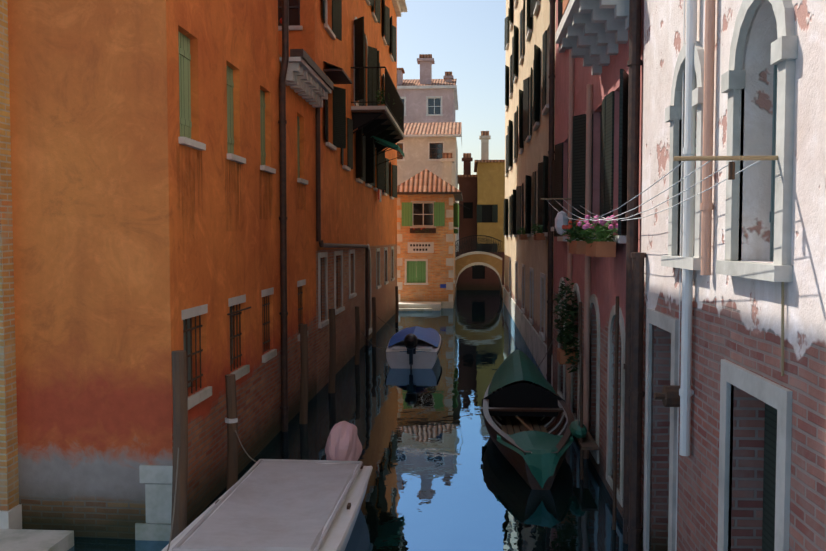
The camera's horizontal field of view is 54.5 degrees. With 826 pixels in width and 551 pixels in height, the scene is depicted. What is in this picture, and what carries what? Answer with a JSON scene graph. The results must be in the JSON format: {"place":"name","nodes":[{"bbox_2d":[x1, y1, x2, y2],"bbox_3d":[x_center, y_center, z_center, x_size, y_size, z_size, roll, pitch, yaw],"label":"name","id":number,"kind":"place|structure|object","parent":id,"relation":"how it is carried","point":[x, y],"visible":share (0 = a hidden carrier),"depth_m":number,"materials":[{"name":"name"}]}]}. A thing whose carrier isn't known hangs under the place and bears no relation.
{"place":"outdoors","nodes":[
{"label":"outdoors","id":0,"kind":"place"},
{"bbox_2d":[68,290,627,550],"bbox_3d":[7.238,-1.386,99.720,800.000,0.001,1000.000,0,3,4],"label":"canal water","id":1,"kind":"structure","parent":0,"point":[445,475],"depth_m":11.92,"materials":[{"name":"blue liquid"}]},
{"bbox_2d":[161,421,372,550],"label":"covered boat","id":2,"kind":"object","parent":1,"relation":"on","point":[283,505],"visible":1,"depth_m":8.06,"materials":[{"name":"fabric"}]},
{"bbox_2d":[167,286,618,550],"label":"mooring posts","id":3,"kind":"object","parent":1,"relation":"in","point":[180,456],"visible":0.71,"depth_m":9.77,"materials":[{"name":"brown wood"}]},
{"bbox_2d":[385,326,441,369],"bbox_3d":[0.055,1.893,22.013,1.494,1.106,4.809,0,3,4],"label":"boat","id":4,"kind":"object","parent":1,"relation":"in","point":[411,341],"visible":0.94,"depth_m":20.14,"materials":[{"name":"fabric"}]},
{"bbox_2d":[481,349,586,489],"bbox_3d":[1.848,2.118,13.154,1.469,1.322,5.900,0,3,4],"label":"boat","id":5,"kind":"object","parent":1,"relation":"on","point":[519,388],"visible":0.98,"depth_m":13.17,"materials":[{"name":"green wood"}]},
{"bbox_2d":[397,0,505,202],"label":"sky","id":6,"kind":"structure","parent":0,"point":[464,38],"materials":[{"name":"blue"}]},
{"bbox_3d":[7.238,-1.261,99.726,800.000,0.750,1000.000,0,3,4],"label":"island ground","id":7,"kind":"structure","parent":0,"visible":0},
{"bbox_2d":[0,0,73,550],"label":"brick building","id":8,"kind":"structure","parent":7,"relation":"on","point":[14,536],"depth_m":8.59,"materials":[{"name":"brick"}]},
{"bbox_2d":[7,0,333,540],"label":"building","id":9,"kind":"structure","parent":7,"relation":"on","point":[166,193],"depth_m":8.73,"materials":[{"name":"orange paint"}]},
{"bbox_2d":[278,0,406,392],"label":"building","id":10,"kind":"structure","parent":7,"relation":"on","point":[349,47],"depth_m":21.77,"materials":[{"name":"orange paint"}]},
{"bbox_2d":[375,0,617,372],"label":"potted plants","id":11,"kind":"object","parent":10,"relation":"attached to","point":[600,246],"visible":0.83,"depth_m":12.25,"materials":[{"name":"plant"}]},
{"bbox_2d":[397,169,468,310],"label":"brick house","id":12,"kind":"structure","parent":7,"relation":"on","point":[426,199],"depth_m":37.27,"materials":[{"name":"brick"}]},
{"bbox_2d":[397,54,504,289],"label":"buildings","id":13,"kind":"structure","parent":7,"relation":"on","point":[432,129],"depth_m":53.55,"materials":[{"name":"beige paint"}]},
{"bbox_2d":[455,235,503,297],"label":"bridge arch","id":14,"kind":"structure","parent":7,"relation":"on","point":[464,261],"depth_m":43.82,"materials":[{"name":"paint"}]},
{"bbox_2d":[503,0,555,386],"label":"cream building","id":15,"kind":"structure","parent":7,"relation":"on","point":[529,48],"depth_m":23.52,"materials":[{"name":"paint"}]},
{"bbox_2d":[551,0,643,543],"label":"pink building","id":16,"kind":"structure","parent":7,"relation":"on","point":[599,67],"depth_m":10.51,"materials":[{"name":"paint"}]},
{"bbox_2d":[540,0,825,550],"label":"building","id":17,"kind":"structure","parent":7,"relation":"on","point":[727,392],"depth_m":5.46,"materials":[{"name":"brick"}]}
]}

